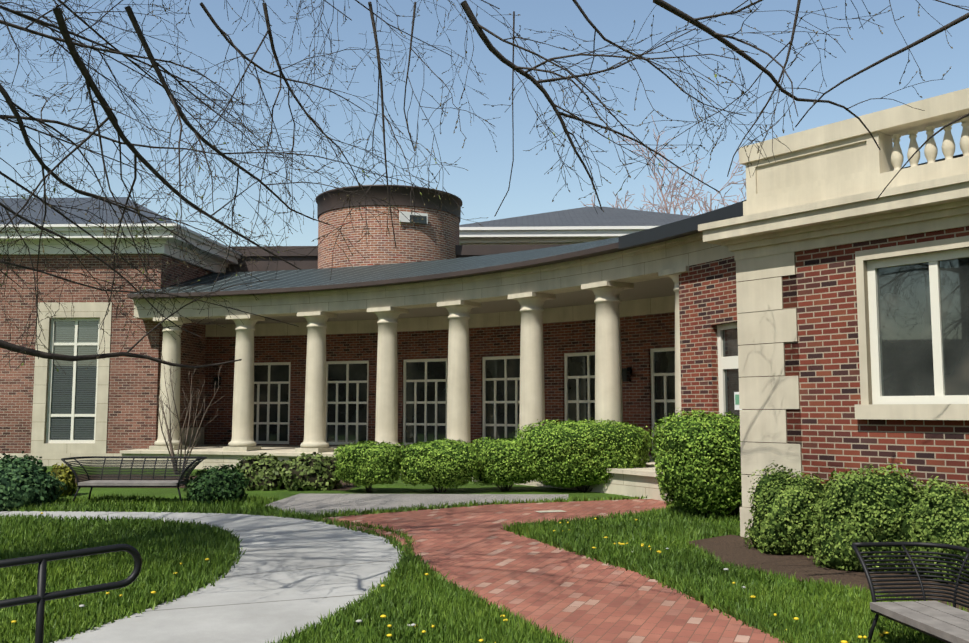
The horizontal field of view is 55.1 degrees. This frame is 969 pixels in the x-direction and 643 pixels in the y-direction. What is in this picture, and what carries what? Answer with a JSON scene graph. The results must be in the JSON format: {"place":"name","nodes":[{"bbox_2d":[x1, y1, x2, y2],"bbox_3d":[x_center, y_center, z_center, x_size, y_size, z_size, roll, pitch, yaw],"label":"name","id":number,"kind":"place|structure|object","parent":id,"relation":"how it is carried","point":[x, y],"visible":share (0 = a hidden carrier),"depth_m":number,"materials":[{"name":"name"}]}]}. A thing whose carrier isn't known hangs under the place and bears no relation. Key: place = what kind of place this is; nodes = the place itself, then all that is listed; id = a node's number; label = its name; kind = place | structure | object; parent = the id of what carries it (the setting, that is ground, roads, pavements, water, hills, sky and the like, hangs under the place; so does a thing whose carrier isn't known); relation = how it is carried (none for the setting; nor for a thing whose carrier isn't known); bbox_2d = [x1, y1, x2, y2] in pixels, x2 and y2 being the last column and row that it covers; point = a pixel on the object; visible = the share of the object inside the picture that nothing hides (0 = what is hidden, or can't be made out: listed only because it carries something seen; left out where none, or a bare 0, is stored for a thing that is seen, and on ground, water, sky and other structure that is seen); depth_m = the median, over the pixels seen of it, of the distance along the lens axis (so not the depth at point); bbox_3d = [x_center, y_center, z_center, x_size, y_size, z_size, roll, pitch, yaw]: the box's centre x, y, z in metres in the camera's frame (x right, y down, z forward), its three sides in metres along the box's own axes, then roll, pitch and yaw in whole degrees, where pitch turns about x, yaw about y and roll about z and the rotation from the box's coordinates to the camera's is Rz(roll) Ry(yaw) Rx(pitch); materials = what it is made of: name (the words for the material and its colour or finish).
{"place":"outdoors","nodes":[
{"label":"outdoors","id":0,"kind":"place"},
{"bbox_2d":[0,511,404,642],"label":"concrete path","id":1,"kind":"structure","parent":0,"point":[287,575],"depth_m":8.53,"materials":[{"name":"grey concrete"}]},
{"bbox_2d":[0,544,141,642],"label":"handrail","id":2,"kind":"object","parent":1,"relation":"on","point":[40,597],"visible":1,"depth_m":5.07,"materials":[{"name":"black metal"}]},
{"bbox_2d":[191,277,674,324],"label":"portico ceiling","id":3,"kind":"structure","parent":0,"point":[660,287],"depth_m":21.74,"materials":[{"name":"beige paint"}]},
{"bbox_2d":[0,466,966,642],"bbox_3d":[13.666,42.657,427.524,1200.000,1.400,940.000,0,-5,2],"label":"ground","id":4,"kind":"structure","parent":0,"point":[399,487],"depth_m":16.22,"materials":[{"name":"green plant"}]},
{"bbox_2d":[0,451,67,510],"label":"juniper bush","id":5,"kind":"object","parent":4,"relation":"on","point":[27,498],"depth_m":13.86,"materials":[{"name":"green plant"}]},
{"bbox_2d":[50,462,78,496],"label":"forsythia bush","id":6,"kind":"object","parent":4,"relation":"on","point":[66,492],"depth_m":15.45,"materials":[{"name":"yellow plant"}]},
{"bbox_2d":[0,254,212,465],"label":"wing","id":7,"kind":"structure","parent":4,"relation":"on","point":[133,415],"depth_m":23.79,"materials":[{"name":"red brick"}]},
{"bbox_2d":[46,318,99,442],"bbox_3d":[-10.522,1.506,23.829,1.320,3.210,0.060,0,-5,2],"label":"window frame","id":8,"kind":"object","parent":7,"relation":"in","point":[72,415],"visible":0.83,"depth_m":23.80,"materials":[{"name":"white wood"}]},
{"bbox_2d":[50,321,98,439],"bbox_3d":[-10.521,1.507,23.839,1.240,3.130,0.001,0,-5,2],"label":"window glass","id":9,"kind":"object","parent":8,"relation":"in","point":[61,401],"depth_m":23.83,"materials":[{"name":"glass"}]},
{"bbox_2d":[0,223,241,272],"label":"wing cornice","id":10,"kind":"structure","parent":7,"relation":"on","point":[163,240],"depth_m":23.91,"materials":[{"name":"beige stone"}]},
{"bbox_2d":[0,197,174,224],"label":"wing roof","id":11,"kind":"structure","parent":10,"relation":"on","point":[58,218],"depth_m":25.52,"materials":[{"name":"grey"}]},
{"bbox_2d":[179,427,203,445],"bbox_3d":[-8.108,3.134,25.163,0.060,0.500,2.355,-1,-5,6],"label":"wing dado","id":12,"kind":"object","parent":7,"relation":"attached to","point":[200,440],"visible":0.37,"depth_m":25.62,"materials":[{"name":"stone"}]},
{"bbox_2d":[226,244,569,271],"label":"brick wall","id":13,"kind":"structure","parent":7,"relation":"attached to","point":[310,261],"depth_m":27.83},
{"bbox_2d":[61,456,206,501],"bbox_3d":[-5.429,2.485,14.495,2.126,0.720,0.728,0,-5,2],"label":"bench","id":14,"kind":"object","parent":4,"relation":"on","point":[141,482],"visible":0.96,"depth_m":14.69,"materials":[{"name":"black metal"}]},
{"bbox_2d":[149,356,223,472],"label":"shrub bare stems","id":15,"kind":"object","parent":4,"relation":"on","point":[171,450],"visible":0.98,"depth_m":20.54,"materials":[{"name":"brown plant"}]},
{"bbox_2d":[75,474,354,489],"bbox_3d":[-5.801,3.167,18.392,7.212,0.001,3.288,-1,-5,7],"label":"mulch bed","id":16,"kind":"object","parent":4,"relation":"on","point":[346,487],"visible":0.2,"depth_m":19.17,"materials":[{"name":"brown soil"}]},
{"bbox_2d":[232,452,285,490],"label":"olive bush","id":17,"kind":"object","parent":16,"relation":"on","point":[266,459],"depth_m":16.50,"materials":[{"name":"green plant"}]},
{"bbox_2d":[277,452,341,490],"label":"olive bush","id":18,"kind":"object","parent":16,"relation":"on","point":[297,481],"depth_m":16.44,"materials":[{"name":"green plant"}]},
{"bbox_2d":[183,463,249,504],"bbox_3d":[-4.167,2.538,14.470,0.981,0.636,1.094,0,-5,2],"label":"round bush","id":19,"kind":"object","parent":4,"relation":"on","point":[211,474],"depth_m":14.19,"materials":[{"name":"green plant"}]},
{"bbox_2d":[333,440,405,492],"bbox_3d":[-1.982,2.526,16.140,1.346,0.925,1.047,0,-5,2],"label":"hedge bush","id":20,"kind":"object","parent":4,"relation":"on","point":[339,467],"depth_m":15.76,"materials":[{"name":"green plant"}]},
{"bbox_2d":[318,205,458,268],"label":"brick tower","id":21,"kind":"structure","parent":4,"relation":"on","point":[422,242],"depth_m":26.41,"materials":[{"name":"brown brick"}]},
{"bbox_2d":[316,185,461,222],"bbox_3d":[-2.904,-3.622,28.438,4.460,1.070,4.460,0,-5,2],"label":"tower cap","id":22,"kind":"object","parent":21,"relation":"on","point":[376,191],"visible":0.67,"depth_m":26.53,"materials":[{"name":"black metal"}]},
{"bbox_2d":[399,211,427,223],"bbox_3d":[-2.013,-2.949,26.375,0.840,0.300,0.060,2,-6,-24],"label":"wall vent","id":23,"kind":"object","parent":21,"relation":"attached to","point":[403,218],"visible":0.92,"depth_m":26.35,"materials":[{"name":"white metal"}]},
{"bbox_2d":[266,494,568,514],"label":"path","id":24,"kind":"structure","parent":4,"relation":"on","point":[314,503],"depth_m":14.78,"materials":[{"name":"grey concrete"}]},
{"bbox_2d":[120,445,741,512],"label":"platform","id":25,"kind":"structure","parent":4,"relation":"on","point":[633,482],"depth_m":21.48,"materials":[{"name":"stone"}]},
{"bbox_2d":[149,266,688,452],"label":"columns","id":26,"kind":"structure","parent":25,"relation":"on","point":[608,385],"depth_m":19.96,"materials":[{"name":"stone"}]},
{"bbox_2d":[132,232,733,319],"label":"entablature","id":27,"kind":"structure","parent":26,"relation":"on","point":[642,263],"depth_m":19.41,"materials":[{"name":"stone"}]},
{"bbox_2d":[127,231,700,298],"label":"roof fascia","id":28,"kind":"structure","parent":27,"relation":"on","point":[590,252],"depth_m":19.77,"materials":[{"name":"grey metal"}]},
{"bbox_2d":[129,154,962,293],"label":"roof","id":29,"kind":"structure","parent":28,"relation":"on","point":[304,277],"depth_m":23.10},
{"bbox_2d":[619,200,746,249],"bbox_3d":[3.154,-1.488,14.204,0.204,0.215,3.649,3,-6,-25],"label":"roof gutter","id":30,"kind":"object","parent":29,"relation":"attached to","point":[667,231],"visible":0.73,"depth_m":14.49,"materials":[{"name":"grey metal"}]},
{"bbox_2d":[203,312,736,455],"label":"brick wall","id":31,"kind":"structure","parent":25,"relation":"on","point":[641,336],"depth_m":24.05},
{"bbox_2d":[213,377,220,387],"bbox_3d":[-7.573,1.718,26.332,0.160,0.320,0.210,-1,-6,10],"label":"wall lantern","id":32,"kind":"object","parent":31,"relation":"attached to","point":[216,382],"depth_m":26.24,"materials":[{"name":"black metal"}]},
{"bbox_2d":[205,295,674,336],"bbox_3d":[0.482,-0.238,21.330,20.540,0.350,2.931,-4,-7,39],"label":"portico frieze","id":33,"kind":"object","parent":31,"relation":"on","point":[657,305],"visible":0.48,"depth_m":23.71,"materials":[{"name":"beige stone"}]},
{"bbox_2d":[254,347,674,453],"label":"window frames","id":34,"kind":"structure","parent":31,"relation":"in","point":[415,402],"depth_m":24.26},
{"bbox_2d":[253,351,674,446],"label":"window panes","id":35,"kind":"structure","parent":34,"relation":"in","point":[664,361],"depth_m":24.36,"materials":[{"name":"black glass"}]},
{"bbox_2d":[622,367,630,381],"bbox_3d":[3.144,1.168,20.534,0.210,0.320,0.160,5,-7,-43],"label":"wall lantern","id":36,"kind":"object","parent":31,"relation":"attached to","point":[626,375],"depth_m":20.46,"materials":[{"name":"black metal"}]},
{"bbox_2d":[679,256,738,417],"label":"brick wall","id":37,"kind":"structure","parent":25,"relation":"on","point":[707,296],"depth_m":14.52,"materials":[{"name":"red brick"}]},
{"bbox_2d":[717,323,737,418],"bbox_3d":[3.853,1.148,13.857,0.060,2.280,1.045,2,-6,-24],"label":"door frame","id":38,"kind":"object","parent":37,"relation":"in","point":[728,362],"visible":0.29,"depth_m":14.26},
{"bbox_2d":[723,328,740,422],"bbox_3d":[3.863,1.141,13.861,0.001,2.185,0.965,2,-6,-24],"label":"door glass","id":39,"kind":"object","parent":38,"relation":"in","point":[730,345],"depth_m":14.14,"materials":[{"name":"glass"}]},
{"bbox_2d":[734,392,741,409],"bbox_3d":[3.817,1.191,13.938,0.006,0.270,0.200,2,-6,-24],"label":"door notice","id":40,"kind":"object","parent":39,"relation":"attached to","point":[736,398],"depth_m":13.98,"materials":[{"name":"white paper"}]},
{"bbox_2d":[396,438,483,492],"bbox_3d":[-0.785,2.504,16.087,1.640,0.959,1.120,0,-5,2],"label":"hedge bush","id":41,"kind":"object","parent":4,"relation":"on","point":[418,445],"depth_m":15.74,"materials":[{"name":"green plant"}]},
{"bbox_2d":[11,512,888,642],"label":"dandelions","id":42,"kind":"object","parent":4,"relation":"on","point":[482,640],"visible":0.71,"depth_m":6.97,"materials":[{"name":"yellow plant"}]},
{"bbox_2d":[0,0,968,374],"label":"tree branches","id":43,"kind":"object","parent":4,"relation":"on","point":[68,40],"visible":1,"depth_m":7.94,"materials":[{"name":"brown plant"}]},
{"bbox_2d":[0,74,716,371],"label":"tree leaflets","id":44,"kind":"object","parent":43,"relation":"on","point":[715,75],"visible":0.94,"depth_m":7.78,"materials":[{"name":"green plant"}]},
{"bbox_2d":[470,437,537,490],"bbox_3d":[0.369,2.518,16.399,1.537,0.992,1.118,0,-5,2],"label":"hedge bush","id":45,"kind":"object","parent":4,"relation":"on","point":[502,441],"depth_m":15.98,"materials":[{"name":"green plant"}]},
{"bbox_2d":[461,243,576,244],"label":"brick building","id":46,"kind":"structure","parent":4,"relation":"on","point":[516,243],"depth_m":36.27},
{"bbox_2d":[459,226,657,244],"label":"building trim","id":47,"kind":"structure","parent":46,"relation":"on","point":[567,234],"depth_m":35.75,"materials":[{"name":"white paint"}]},
{"bbox_2d":[459,207,692,226],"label":"building roof","id":48,"kind":"structure","parent":47,"relation":"on","point":[590,216],"depth_m":37.78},
{"bbox_2d":[514,418,655,491],"bbox_3d":[1.755,2.348,16.284,2.552,1.310,1.381,0,-5,2],"label":"bush","id":49,"kind":"object","parent":4,"relation":"on","point":[641,460],"depth_m":15.81,"materials":[{"name":"green plant"}]},
{"bbox_2d":[580,116,745,215],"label":"tree branches","id":50,"kind":"object","parent":4,"relation":"on","point":[678,196],"visible":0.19,"depth_m":46.17,"materials":[{"name":"brown plant"}]},
{"bbox_2d":[650,406,742,515],"bbox_3d":[3.112,1.966,12.991,1.550,1.574,1.389,0,-5,2],"label":"tall hedge bush","id":51,"kind":"object","parent":4,"relation":"on","point":[726,510],"depth_m":12.54,"materials":[{"name":"green plant"}]},
{"bbox_2d":[688,535,968,611],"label":"mulch bed","id":52,"kind":"object","parent":4,"relation":"on","point":[732,548],"visible":0.33,"depth_m":9.35,"materials":[{"name":"brown soil"}]},
{"bbox_2d":[743,463,828,555],"bbox_3d":[3.449,2.068,10.345,1.113,0.989,1.028,0,-5,2],"label":"bush","id":53,"kind":"object","parent":52,"relation":"on","point":[763,526],"depth_m":10.03,"materials":[{"name":"green plant"}]},
{"bbox_2d":[804,459,924,573],"bbox_3d":[3.903,1.957,9.497,1.208,1.094,1.191,0,-5,2],"label":"bush","id":54,"kind":"object","parent":52,"relation":"on","point":[855,475],"depth_m":9.14,"materials":[{"name":"green plant"}]},
{"bbox_2d":[890,475,968,582],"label":"bush","id":55,"kind":"object","parent":52,"relation":"on","point":[925,491],"depth_m":8.66,"materials":[{"name":"green plant"}]},
{"bbox_2d":[851,542,968,642],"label":"bench","id":56,"kind":"object","parent":4,"relation":"on","point":[940,622],"visible":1,"depth_m":6.42,"materials":[{"name":"black metal"}]},
{"bbox_2d":[0,0,968,245],"label":"sky","id":57,"kind":"structure","parent":0,"point":[481,188],"materials":[{"name":"blue"}]},
{"bbox_2d":[323,499,786,642],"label":"brick path","id":58,"kind":"structure","parent":0,"point":[571,596],"depth_m":8.72,"materials":[{"name":"red brick"}]},
{"bbox_2d":[536,498,650,512],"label":"path plaques","id":59,"kind":"object","parent":58,"relation":"on","point":[565,511],"visible":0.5,"depth_m":13.40,"materials":[{"name":"stone"}]},
{"bbox_2d":[736,226,968,536],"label":"wing","id":60,"kind":"structure","parent":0,"point":[826,430],"depth_m":10.53,"materials":[{"name":"red brick"}]},
{"bbox_2d":[698,88,968,260],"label":"parapet","id":61,"kind":"structure","parent":60,"relation":"on","point":[824,186],"depth_m":10.36,"materials":[{"name":"beige stone"}]},
{"bbox_2d":[867,248,968,403],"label":"window frame","id":62,"kind":"object","parent":60,"relation":"in","point":[933,259],"visible":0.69,"depth_m":9.74,"materials":[{"name":"white wood"}]},
{"bbox_2d":[877,257,968,395],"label":"window glass","id":63,"kind":"object","parent":62,"relation":"in","point":[905,333],"depth_m":9.81,"materials":[{"name":"glass"}]}
]}

